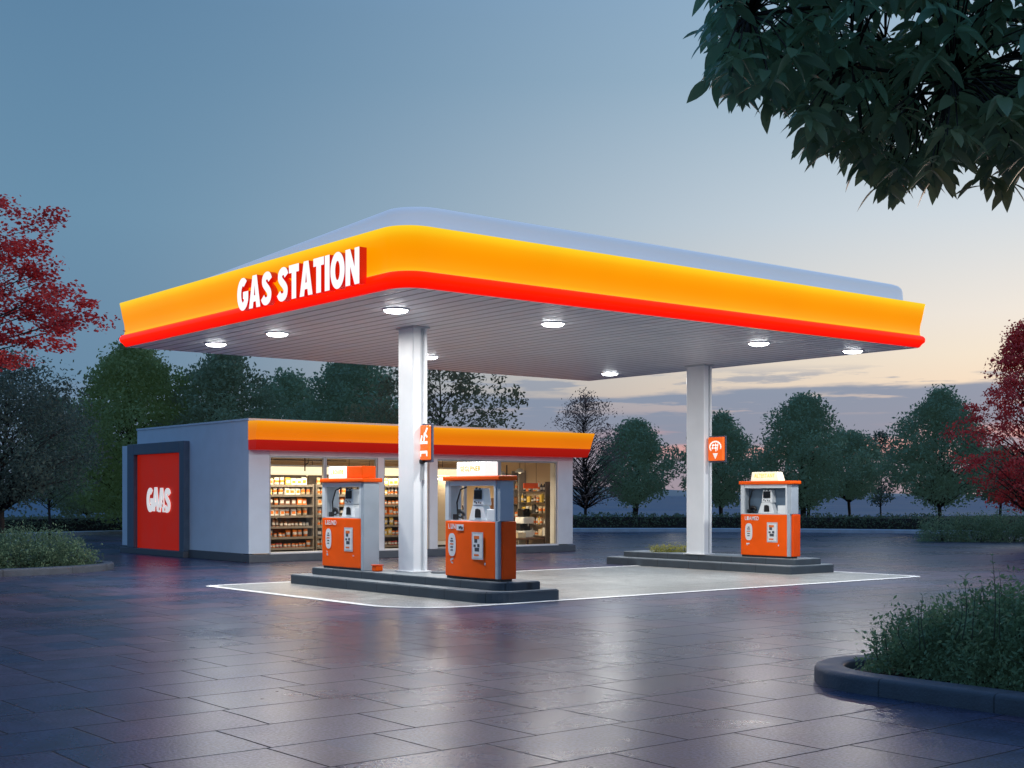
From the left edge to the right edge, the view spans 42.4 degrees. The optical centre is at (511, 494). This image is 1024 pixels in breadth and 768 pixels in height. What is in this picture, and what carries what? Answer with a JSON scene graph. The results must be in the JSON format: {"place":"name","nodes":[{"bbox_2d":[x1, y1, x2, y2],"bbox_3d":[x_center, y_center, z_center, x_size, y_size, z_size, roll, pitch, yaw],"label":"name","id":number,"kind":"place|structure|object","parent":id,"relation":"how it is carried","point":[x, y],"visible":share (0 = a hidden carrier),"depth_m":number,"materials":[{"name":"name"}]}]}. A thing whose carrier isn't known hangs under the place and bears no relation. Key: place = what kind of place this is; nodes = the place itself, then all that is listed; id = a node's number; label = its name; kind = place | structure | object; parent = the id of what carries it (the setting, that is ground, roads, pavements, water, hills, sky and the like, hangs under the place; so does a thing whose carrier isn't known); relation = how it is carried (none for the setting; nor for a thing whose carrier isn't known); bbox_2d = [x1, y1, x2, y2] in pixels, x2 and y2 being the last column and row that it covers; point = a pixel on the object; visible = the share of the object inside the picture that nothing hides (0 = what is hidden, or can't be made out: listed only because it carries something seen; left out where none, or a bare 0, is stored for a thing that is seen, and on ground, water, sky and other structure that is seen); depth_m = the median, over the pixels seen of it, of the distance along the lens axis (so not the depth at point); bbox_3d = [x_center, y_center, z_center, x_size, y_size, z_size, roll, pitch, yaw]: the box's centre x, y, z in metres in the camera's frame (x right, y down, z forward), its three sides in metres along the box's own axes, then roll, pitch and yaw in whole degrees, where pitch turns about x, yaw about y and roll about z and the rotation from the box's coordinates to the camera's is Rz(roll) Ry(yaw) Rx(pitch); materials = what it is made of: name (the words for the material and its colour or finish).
{"place":"outdoors","nodes":[
{"label":"outdoors","id":0,"kind":"place"},
{"bbox_2d":[371,564,383,570],"bbox_3d":[-2.435,1.319,23.855,0.180,0.120,0.160,0,0,-39],"label":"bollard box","id":1,"kind":"object","parent":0,"point":[377,567],"visible":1,"depth_m":23.81,"materials":[{"name":"plastic"}]},
{"bbox_2d":[431,569,445,573],"bbox_3d":[-1.272,1.341,23.302,0.320,0.077,0.315,0,0,-39],"label":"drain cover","id":2,"kind":"object","parent":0,"point":[440,572],"visible":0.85,"depth_m":23.18,"materials":[{"name":"metal"}]},
{"bbox_2d":[438,478,445,546],"bbox_3d":[-2.267,0.524,39.100,0.840,2.050,0.738,0,0,-39],"label":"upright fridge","id":3,"kind":"object","parent":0,"point":[441,518],"visible":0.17,"depth_m":38.85,"materials":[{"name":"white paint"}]},
{"bbox_2d":[489,497,493,508],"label":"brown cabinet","id":4,"kind":"object","parent":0,"point":[492,503],"visible":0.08,"depth_m":41.67,"materials":[{"name":"brown wood"}]},
{"bbox_2d":[32,488,981,495],"bbox_3d":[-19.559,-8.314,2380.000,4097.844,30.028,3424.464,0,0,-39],"label":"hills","id":5,"kind":"structure","parent":0,"point":[675,493],"depth_m":2179.88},
{"bbox_2d":[0,532,1023,767],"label":"pavement","id":6,"kind":"structure","parent":0,"point":[130,660],"depth_m":12.63,"materials":[{"name":"tile"}]},
{"bbox_2d":[0,561,113,576],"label":"kerbed bed","id":7,"kind":"object","parent":6,"relation":"on","point":[54,570],"visible":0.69,"depth_m":28.30,"materials":[{"name":"concrete"}]},
{"bbox_2d":[0,520,104,568],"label":"bush","id":8,"kind":"object","parent":7,"relation":"on","point":[36,554],"visible":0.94,"depth_m":29.18,"materials":[{"name":"green plant"}]},
{"bbox_2d":[7,391,107,539],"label":"broadleaf tree","id":9,"kind":"object","parent":6,"relation":"on","point":[56,499],"visible":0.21,"depth_m":49.93,"materials":[{"name":"green plant"}]},
{"bbox_2d":[0,346,119,538],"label":"broadleaf tree","id":10,"kind":"object","parent":6,"relation":"on","point":[18,483],"visible":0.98,"depth_m":32.19,"materials":[{"name":"green plant"}]},
{"bbox_2d":[0,194,124,371],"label":"red maple","id":11,"kind":"object","parent":6,"relation":"on","point":[33,273],"visible":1,"depth_m":20.87,"materials":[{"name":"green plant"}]},
{"bbox_2d":[61,335,201,529],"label":"broadleaf tree","id":12,"kind":"object","parent":6,"relation":"on","point":[147,377],"visible":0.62,"depth_m":55.02,"materials":[{"name":"green plant"}]},
{"bbox_2d":[151,353,288,426],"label":"broadleaf tree","id":13,"kind":"object","parent":6,"relation":"on","point":[217,378],"visible":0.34,"depth_m":56.38,"materials":[{"name":"green plant"}]},
{"bbox_2d":[276,362,398,423],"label":"broadleaf tree","id":14,"kind":"object","parent":6,"relation":"on","point":[334,399],"visible":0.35,"depth_m":58.86,"materials":[{"name":"green plant"}]},
{"bbox_2d":[120,418,594,562],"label":"shop building","id":15,"kind":"structure","parent":6,"relation":"on","point":[199,490],"depth_m":35.78,"materials":[{"name":"white paint"}]},
{"bbox_2d":[137,453,178,550],"bbox_3d":[-9.940,0.184,37.173,0.091,2.687,3.058,0,0,-39],"label":"sign","id":16,"kind":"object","parent":15,"relation":"in","point":[157,474],"depth_m":37.23,"materials":[{"name":"red paint"}]},
{"bbox_2d":[271,475,313,551],"bbox_3d":[-6.295,0.499,35.970,1.800,2.100,0.464,0,0,-39],"label":"shelf unit","id":17,"kind":"object","parent":15,"relation":"on","point":[309,517],"visible":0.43,"depth_m":36.22,"materials":[{"name":"wood"}]},
{"bbox_2d":[274,508,278,515],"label":"carton","id":18,"kind":"object","parent":17,"relation":"on","point":[276,511],"visible":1,"depth_m":35.73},
{"bbox_2d":[274,477,278,483],"bbox_3d":[-6.380,-0.375,35.746,0.118,0.208,0.114,0,0,18],"label":"snack bag","id":19,"kind":"object","parent":17,"relation":"on","point":[276,480],"visible":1,"depth_m":35.71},
{"bbox_2d":[278,487,282,493],"bbox_3d":[-6.286,-0.116,35.841,0.118,0.229,0.114,0,0,12],"label":"snack bag","id":20,"kind":"object","parent":17,"relation":"on","point":[280,490],"visible":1,"depth_m":35.80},
{"bbox_2d":[279,497,284,504],"bbox_3d":[-6.267,0.167,35.872,0.140,0.223,0.092,0,0,-27],"label":"carton","id":21,"kind":"object","parent":17,"relation":"on","point":[281,500],"visible":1,"depth_m":35.84,"materials":[{"name":"cardboard"}]},
{"bbox_2d":[279,509,284,514],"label":"carton","id":22,"kind":"object","parent":17,"relation":"on","point":[281,511],"visible":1,"depth_m":35.82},
{"bbox_2d":[284,487,289,493],"bbox_3d":[-6.138,-0.107,35.935,0.140,0.211,0.092,0,0,-44],"label":"carton","id":23,"kind":"object","parent":17,"relation":"on","point":[286,490],"visible":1,"depth_m":35.90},
{"bbox_2d":[285,498,289,504],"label":"carton","id":24,"kind":"object","parent":17,"relation":"on","point":[287,501],"visible":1,"depth_m":35.95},
{"bbox_2d":[285,477,290,483],"bbox_3d":[-6.119,-0.374,35.984,0.140,0.206,0.092,0,0,-32],"label":"carton","id":25,"kind":"object","parent":17,"relation":"on","point":[287,480],"visible":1,"depth_m":35.95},
{"bbox_2d":[290,498,295,504],"bbox_3d":[-5.994,0.177,36.094,0.140,0.203,0.092,0,0,-42],"label":"carton","id":26,"kind":"object","parent":17,"relation":"on","point":[292,501],"visible":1,"depth_m":36.06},
{"bbox_2d":[290,509,295,514],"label":"carton","id":27,"kind":"object","parent":17,"relation":"on","point":[292,511],"visible":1,"depth_m":36.06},
{"bbox_2d":[291,478,295,484],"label":"carton","id":28,"kind":"object","parent":17,"relation":"on","point":[293,481],"visible":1,"depth_m":36.04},
{"bbox_2d":[292,529,296,536],"bbox_3d":[-5.948,1.046,36.096,0.114,0.206,0.118,0,0,-5],"label":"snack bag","id":29,"kind":"object","parent":17,"relation":"on","point":[294,532],"visible":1,"depth_m":36.06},
{"bbox_2d":[296,497,301,504],"bbox_3d":[-5.840,0.173,36.183,0.140,0.211,0.092,0,0,-33],"label":"carton","id":30,"kind":"object","parent":17,"relation":"on","point":[298,500],"visible":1,"depth_m":36.16,"materials":[{"name":"cardboard"}]},
{"bbox_2d":[296,478,301,484],"bbox_3d":[-5.847,-0.363,36.178,0.140,0.182,0.092,0,0,-29],"label":"carton","id":31,"kind":"object","parent":17,"relation":"on","point":[298,481],"visible":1,"depth_m":36.14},
{"bbox_2d":[297,529,301,536],"bbox_3d":[-5.835,1.047,36.231,0.118,0.203,0.114,0,0,18],"label":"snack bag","id":32,"kind":"object","parent":17,"relation":"on","point":[299,532],"visible":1,"depth_m":36.19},
{"bbox_2d":[301,477,306,484],"bbox_3d":[-5.737,-0.381,36.321,0.140,0.220,0.092,0,0,-33],"label":"carton","id":33,"kind":"object","parent":17,"relation":"on","point":[304,480],"visible":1,"depth_m":36.29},
{"bbox_2d":[302,507,306,514],"bbox_3d":[-5.707,0.452,36.327,0.114,0.234,0.118,0,0,13],"label":"snack bag","id":34,"kind":"object","parent":17,"relation":"on","point":[304,510],"visible":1,"depth_m":36.29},
{"bbox_2d":[302,498,306,504],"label":"carton","id":35,"kind":"object","parent":17,"relation":"on","point":[304,501],"visible":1,"depth_m":36.28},
{"bbox_2d":[303,528,307,535],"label":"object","id":36,"kind":"object","parent":17,"relation":"on","point":[305,532],"visible":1,"depth_m":36.29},
{"bbox_2d":[271,461,321,475],"bbox_3d":[-6.955,-0.804,38.465,3.000,0.468,0.850,0,0,-39],"label":"ceiling light","id":37,"kind":"object","parent":15,"relation":"hanging from","point":[297,474],"visible":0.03,"depth_m":38.56,"materials":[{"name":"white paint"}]},
{"bbox_2d":[268,456,324,553],"bbox_3d":[-5.559,0.250,34.055,1.635,2.500,0.090,0,0,-39],"label":"window","id":38,"kind":"structure","parent":15,"relation":"in","point":[323,458],"depth_m":33.53,"materials":[{"name":"metal"}]},
{"bbox_2d":[271,459,332,473],"bbox_3d":[-5.798,-0.804,35.513,2.300,0.468,0.800,0,0,-39],"label":"ceiling light","id":39,"kind":"object","parent":15,"relation":"hanging from","point":[293,469],"visible":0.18,"depth_m":35.11,"materials":[{"name":"white paint"}]},
{"bbox_2d":[273,458,345,470],"bbox_3d":[-5.351,-0.831,35.036,2.200,0.402,0.133,0,0,-39],"label":"ceiling pipe","id":40,"kind":"object","parent":15,"relation":"hanging from","point":[305,460],"visible":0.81,"depth_m":34.87,"materials":[{"name":"metal"}]},
{"bbox_2d":[308,475,357,550],"bbox_3d":[-4.865,0.499,37.121,1.730,2.100,0.464,0,0,-39],"label":"shelf unit","id":41,"kind":"object","parent":15,"relation":"on","point":[312,479],"visible":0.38,"depth_m":36.48,"materials":[{"name":"wood"}]},
{"bbox_2d":[317,528,321,535],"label":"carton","id":42,"kind":"object","parent":41,"relation":"on","point":[319,531],"visible":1,"depth_m":36.57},
{"bbox_2d":[317,498,321,504],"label":"carton","id":43,"kind":"object","parent":41,"relation":"on","point":[319,501],"visible":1,"depth_m":36.56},
{"bbox_2d":[325,457,376,478],"bbox_3d":[-4.287,0.250,35.079,1.610,2.500,0.090,0,0,-39],"label":"window","id":44,"kind":"structure","parent":15,"relation":"in","point":[375,459],"depth_m":34.92,"materials":[{"name":"metal"}]},
{"bbox_2d":[384,458,398,548],"bbox_3d":[-3.041,0.250,36.082,1.190,2.500,0.090,0,0,-39],"label":"window","id":45,"kind":"structure","parent":15,"relation":"in","point":[384,458],"depth_m":35.69,"materials":[{"name":"metal"}]},
{"bbox_2d":[385,476,398,548],"bbox_3d":[-3.431,0.499,37.890,1.330,2.100,0.464,0,0,-39],"label":"shelf unit","id":46,"kind":"object","parent":15,"relation":"on","point":[391,497],"visible":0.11,"depth_m":38.02,"materials":[{"name":"wood"}]},
{"bbox_2d":[386,527,391,534],"bbox_3d":[-3.520,1.036,37.726,0.092,0.224,0.140,0,0,45],"label":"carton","id":47,"kind":"object","parent":46,"relation":"on","point":[389,530],"visible":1,"depth_m":37.68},
{"bbox_2d":[387,507,392,513],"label":"carton","id":48,"kind":"object","parent":46,"relation":"on","point":[389,510],"visible":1,"depth_m":37.68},
{"bbox_2d":[389,517,392,524],"bbox_3d":[-3.453,0.745,37.714,0.118,0.226,0.114,0,0,1],"label":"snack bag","id":49,"kind":"object","parent":46,"relation":"on","point":[390,520],"visible":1,"depth_m":37.66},
{"bbox_2d":[393,478,397,484],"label":"carton","id":50,"kind":"object","parent":46,"relation":"on","point":[395,481],"visible":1,"depth_m":37.76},
{"bbox_2d":[385,466,398,474],"bbox_3d":[-3.850,-0.804,37.080,2.100,0.468,0.800,0,0,-39],"label":"ceiling light","id":51,"kind":"object","parent":15,"relation":"hanging from","point":[391,470],"visible":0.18,"depth_m":36.98,"materials":[{"name":"white paint"}]},
{"bbox_2d":[438,461,456,475],"bbox_3d":[-1.429,-0.804,39.414,2.000,0.468,0.800,0,0,-39],"label":"ceiling light","id":52,"kind":"object","parent":15,"relation":"hanging from","point":[442,471],"visible":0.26,"depth_m":38.66,"materials":[{"name":"white paint"}]},
{"bbox_2d":[438,459,464,548],"bbox_3d":[-1.713,0.250,37.088,1.000,2.500,0.187,0,0,-39],"label":"door","id":53,"kind":"structure","parent":15,"relation":"in","point":[463,491],"depth_m":37.33,"materials":[{"name":"metal"}]},
{"bbox_2d":[465,460,499,519],"bbox_3d":[-0.867,0.250,37.831,1.230,2.500,0.090,0,0,-39],"label":"window","id":54,"kind":"structure","parent":15,"relation":"in","point":[498,461],"depth_m":37.60,"materials":[{"name":"metal"}]},
{"bbox_2d":[511,471,525,544],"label":"wall shelf","id":55,"kind":"object","parent":15,"relation":"on","point":[521,479],"depth_m":41.15,"materials":[{"name":"wood"}]},
{"bbox_2d":[515,468,523,473],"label":"pendant lamp","id":56,"kind":"object","parent":15,"relation":"hanging from","point":[519,470],"visible":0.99,"depth_m":40.30,"materials":[{"name":"beige"}]},
{"bbox_2d":[499,460,556,544],"bbox_3d":[0.471,0.250,38.908,2.185,2.500,0.090,0,0,-39],"label":"window","id":57,"kind":"structure","parent":15,"relation":"in","point":[555,463],"depth_m":39.55,"materials":[{"name":"metal"}]},
{"bbox_2d":[516,537,544,543],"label":"display platform","id":58,"kind":"structure","parent":15,"relation":"on","point":[527,539],"depth_m":39.98,"materials":[{"name":"brown wood"}]},
{"bbox_2d":[516,532,525,537],"bbox_3d":[0.225,1.216,39.911,0.324,0.163,0.240,0,0,-39],"label":"carton stack","id":59,"kind":"object","parent":58,"relation":"on","point":[520,534],"visible":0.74,"depth_m":39.81,"materials":[{"name":"cardboard"}]},
{"bbox_2d":[515,509,535,536],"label":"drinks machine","id":60,"kind":"object","parent":58,"relation":"on","point":[523,520],"visible":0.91,"depth_m":40.51,"materials":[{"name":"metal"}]},
{"bbox_2d":[523,483,537,487],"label":"hanging sign","id":61,"kind":"object","parent":15,"relation":"hanging from","point":[530,485],"visible":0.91,"depth_m":40.09,"materials":[{"name":"red plastic"}]},
{"bbox_2d":[519,482,549,543],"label":"wall shelf","id":62,"kind":"object","parent":15,"relation":"on","point":[547,513],"depth_m":40.14,"materials":[{"name":"wood"}]},
{"bbox_2d":[532,505,536,512],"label":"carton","id":63,"kind":"object","parent":62,"relation":"on","point":[534,508],"visible":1,"depth_m":40.53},
{"bbox_2d":[540,494,543,501],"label":"carton","id":64,"kind":"object","parent":62,"relation":"on","point":[541,497],"visible":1,"depth_m":40.26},
{"bbox_2d":[338,365,528,428],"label":"broadleaf tree","id":65,"kind":"object","parent":6,"relation":"on","point":[460,387],"visible":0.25,"depth_m":49.87,"materials":[{"name":"green plant"}]},
{"bbox_2d":[6,528,1020,536],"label":"kerb","id":66,"kind":"structure","parent":6,"relation":"on","point":[111,532],"depth_m":59.78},
{"bbox_2d":[220,566,909,606],"bbox_3d":[1.414,1.696,26.042,12.820,0.001,6.660,0,0,-39],"label":"forecourt pad","id":67,"kind":"object","parent":6,"relation":"on","point":[597,582],"visible":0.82,"depth_m":25.28,"materials":[{"name":"concrete"}]},
{"bbox_2d":[291,567,558,603],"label":"pump island","id":68,"kind":"structure","parent":67,"relation":"on","point":[424,584],"depth_m":22.04,"materials":[{"name":"concrete"}]},
{"bbox_2d":[320,466,381,570],"bbox_3d":[-3.010,0.422,24.593,0.430,1.914,1.530,0,0,-39],"label":"fuel dispenser","id":69,"kind":"object","parent":68,"relation":"on","point":[350,538],"visible":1,"depth_m":24.30,"materials":[{"name":"orange metal"}]},
{"bbox_2d":[443,461,516,581],"bbox_3d":[-0.543,0.419,21.520,0.398,1.919,1.530,0,0,-39],"label":"fuel dispenser","id":70,"kind":"object","parent":68,"relation":"on","point":[481,543],"visible":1,"depth_m":21.29,"materials":[{"name":"orange metal"}]},
{"bbox_2d":[120,207,924,572],"bbox_3d":[0.199,-1.468,26.957,13.085,5.695,10.290,0,0,-39],"label":"fuel canopy","id":71,"kind":"object","parent":68,"relation":"on","point":[480,293],"visible":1,"depth_m":23.56,"materials":[{"name":"metal"}]},
{"bbox_2d":[204,342,227,346],"bbox_3d":[-5.880,-2.988,26.204,0.460,0.072,0.460,0,0,-39],"label":"ceiling light","id":72,"kind":"object","parent":71,"relation":"attached to","point":[216,344],"visible":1,"depth_m":26.07,"materials":[{"name":"white"}]},
{"bbox_2d":[265,331,289,336],"bbox_3d":[-4.368,-2.988,24.533,0.460,0.072,0.460,0,0,-39],"label":"ceiling light","id":73,"kind":"object","parent":71,"relation":"attached to","point":[276,334],"visible":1,"depth_m":24.40,"materials":[{"name":"white"}]},
{"bbox_2d":[382,307,409,313],"bbox_3d":[-1.883,-2.988,21.398,0.460,0.072,0.460,0,0,-39],"label":"ceiling light","id":74,"kind":"object","parent":71,"relation":"attached to","point":[396,310],"visible":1,"depth_m":21.27,"materials":[{"name":"white"}]},
{"bbox_2d":[419,460,424,479],"bbox_3d":[-1.604,-0.458,23.565,0.110,0.380,0.110,0,0,-39],"label":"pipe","id":75,"kind":"object","parent":71,"relation":"attached to","point":[422,462],"visible":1,"depth_m":23.55,"materials":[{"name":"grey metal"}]},
{"bbox_2d":[420,423,433,461],"bbox_3d":[-1.555,-0.926,23.517,0.113,0.690,0.400,0,0,-39],"label":"column sign","id":76,"kind":"object","parent":71,"relation":"attached to","point":[426,442],"visible":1,"depth_m":23.39,"materials":[{"name":"plastic"}]},
{"bbox_2d":[427,355,438,358],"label":"ceiling light","id":77,"kind":"object","parent":71,"relation":"attached to","point":[432,356],"visible":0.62,"depth_m":28.49,"materials":[{"name":"white"}]},
{"bbox_2d":[540,321,565,326],"bbox_3d":[0.720,-2.988,23.108,0.460,0.072,0.460,0,0,-39],"label":"ceiling light","id":78,"kind":"object","parent":71,"relation":"attached to","point":[553,324],"visible":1,"depth_m":22.97,"materials":[{"name":"white"}]},
{"bbox_2d":[601,372,618,375],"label":"ceiling light","id":79,"kind":"object","parent":71,"relation":"attached to","point":[609,373],"visible":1,"depth_m":32.42,"materials":[{"name":"white"}]},
{"bbox_2d":[708,436,726,462],"bbox_3d":[4.670,-1.052,30.301,0.114,0.610,0.600,0,0,-39],"label":"column sign","id":80,"kind":"object","parent":71,"relation":"attached to","point":[717,449],"visible":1,"depth_m":30.18,"materials":[{"name":"plastic"}]},
{"bbox_2d":[747,341,770,345],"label":"ceiling light","id":81,"kind":"object","parent":71,"relation":"attached to","point":[758,343],"visible":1,"depth_m":25.93,"materials":[{"name":"white"}]},
{"bbox_2d":[841,349,863,353],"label":"ceiling light","id":82,"kind":"object","parent":71,"relation":"attached to","point":[851,351],"visible":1,"depth_m":27.33,"materials":[{"name":"white"}]},
{"bbox_2d":[208,565,919,607],"bbox_3d":[1.414,1.692,26.042,13.020,0.001,6.860,0,0,-39],"label":"road marking","id":83,"kind":"object","parent":67,"relation":"on","point":[217,586],"visible":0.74,"depth_m":22.89,"materials":[{"name":"paint"}]},
{"bbox_2d":[607,550,833,574],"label":"pump island","id":84,"kind":"structure","parent":67,"relation":"on","point":[741,563],"depth_m":29.73,"materials":[{"name":"concrete"}]},
{"bbox_2d":[648,542,686,551],"bbox_3d":[3.864,1.246,31.900,1.178,0.327,0.707,0,0,-12],"label":"grass clump","id":85,"kind":"object","parent":84,"relation":"on","point":[658,548],"visible":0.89,"depth_m":31.88,"materials":[{"name":"green plant"}]},
{"bbox_2d":[739,472,800,558],"bbox_3d":[5.691,0.434,29.157,0.350,1.889,1.490,0,0,-39],"label":"fuel dispenser","id":86,"kind":"object","parent":84,"relation":"on","point":[770,524],"visible":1,"depth_m":29.04,"materials":[{"name":"orange metal"}]},
{"bbox_2d":[814,655,1023,716],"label":"kerbed bed","id":87,"kind":"object","parent":6,"relation":"on","point":[839,673],"visible":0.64,"depth_m":10.91,"materials":[{"name":"concrete"}]},
{"bbox_2d":[854,554,1023,691],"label":"shrub","id":88,"kind":"object","parent":87,"relation":"on","point":[980,643],"visible":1,"depth_m":11.31,"materials":[{"name":"green plant"}]},
{"bbox_2d":[911,505,1023,541],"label":"bush","id":89,"kind":"object","parent":6,"relation":"on","point":[991,529],"visible":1,"depth_m":48.21,"materials":[{"name":"green plant"}]},
{"bbox_2d":[937,318,1023,512],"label":"red maple","id":90,"kind":"object","parent":6,"relation":"on","point":[1012,357],"visible":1,"depth_m":46.08,"materials":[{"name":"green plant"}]},
{"bbox_2d":[0,0,1023,493],"label":"sky","id":91,"kind":"structure","parent":0,"point":[182,142],"materials":[{"name":"blue"}]},
{"bbox_2d":[4,496,1023,517],"bbox_3d":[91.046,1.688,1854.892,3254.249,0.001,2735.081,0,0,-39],"label":"lake","id":92,"kind":"structure","parent":0,"point":[673,505],"depth_m":164.93,"materials":[{"name":"liquid"}]},
{"bbox_2d":[5,516,1022,518],"bbox_3d":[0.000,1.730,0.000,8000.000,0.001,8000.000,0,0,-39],"label":"ground","id":93,"kind":"structure","parent":0,"point":[593,516],"depth_m":101.42,"materials":[{"name":"plant"}]},
{"bbox_2d":[4,512,121,532],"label":"hedge","id":94,"kind":"object","parent":93,"relation":"on","point":[76,523],"visible":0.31,"depth_m":59.79,"materials":[{"name":"green plant"}]},
{"bbox_2d":[41,402,116,517],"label":"broadleaf tree","id":95,"kind":"object","parent":93,"relation":"on","point":[73,510],"visible":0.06,"depth_m":69.16,"materials":[{"name":"green plant"}]},
{"bbox_2d":[245,366,318,419],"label":"broadleaf tree","id":96,"kind":"object","parent":93,"relation":"on","point":[291,385],"visible":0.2,"depth_m":65.43,"materials":[{"name":"green plant"}]},
{"bbox_2d":[544,387,634,514],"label":"bare tree","id":97,"kind":"object","parent":93,"relation":"on","point":[586,493],"visible":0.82,"depth_m":67.81,"materials":[{"name":"brown plant"}]},
{"bbox_2d":[587,416,686,516],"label":"broadleaf tree","id":98,"kind":"object","parent":93,"relation":"on","point":[643,483],"visible":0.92,"depth_m":71.21,"materials":[{"name":"green plant"}]},
{"bbox_2d":[677,408,766,515],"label":"broadleaf tree","id":99,"kind":"object","parent":93,"relation":"on","point":[726,491],"visible":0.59,"depth_m":73.19,"materials":[{"name":"green plant"}]},
{"bbox_2d":[573,511,1023,529],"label":"hedge","id":100,"kind":"object","parent":93,"relation":"on","point":[817,521],"visible":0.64,"depth_m":62.98,"materials":[{"name":"green plant"}]},
{"bbox_2d":[724,390,877,516],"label":"broadleaf tree","id":101,"kind":"object","parent":93,"relation":"on","point":[803,421],"visible":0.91,"depth_m":70.17,"materials":[{"name":"green plant"}]},
{"bbox_2d":[820,427,893,515],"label":"broadleaf tree","id":102,"kind":"object","parent":93,"relation":"on","point":[858,489],"visible":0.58,"depth_m":74.05,"materials":[{"name":"green plant"}]},
{"bbox_2d":[867,429,901,517],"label":"broadleaf tree","id":103,"kind":"object","parent":93,"relation":"on","point":[883,487],"visible":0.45,"depth_m":83.76,"materials":[{"name":"green plant"}]},
{"bbox_2d":[868,383,1004,517],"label":"broadleaf tree","id":104,"kind":"object","parent":93,"relation":"on","point":[940,483],"visible":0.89,"depth_m":65.22,"materials":[{"name":"green plant"}]},
{"bbox_2d":[960,444,1023,517],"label":"broadleaf tree","id":105,"kind":"object","parent":93,"relation":"on","point":[984,495],"visible":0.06,"depth_m":71.40,"materials":[{"name":"red plant"}]},
{"bbox_2d":[683,0,1023,211],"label":"overhanging tree","id":106,"kind":"object","parent":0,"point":[975,104],"visible":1,"depth_m":6.27,"materials":[{"name":"green plant"}]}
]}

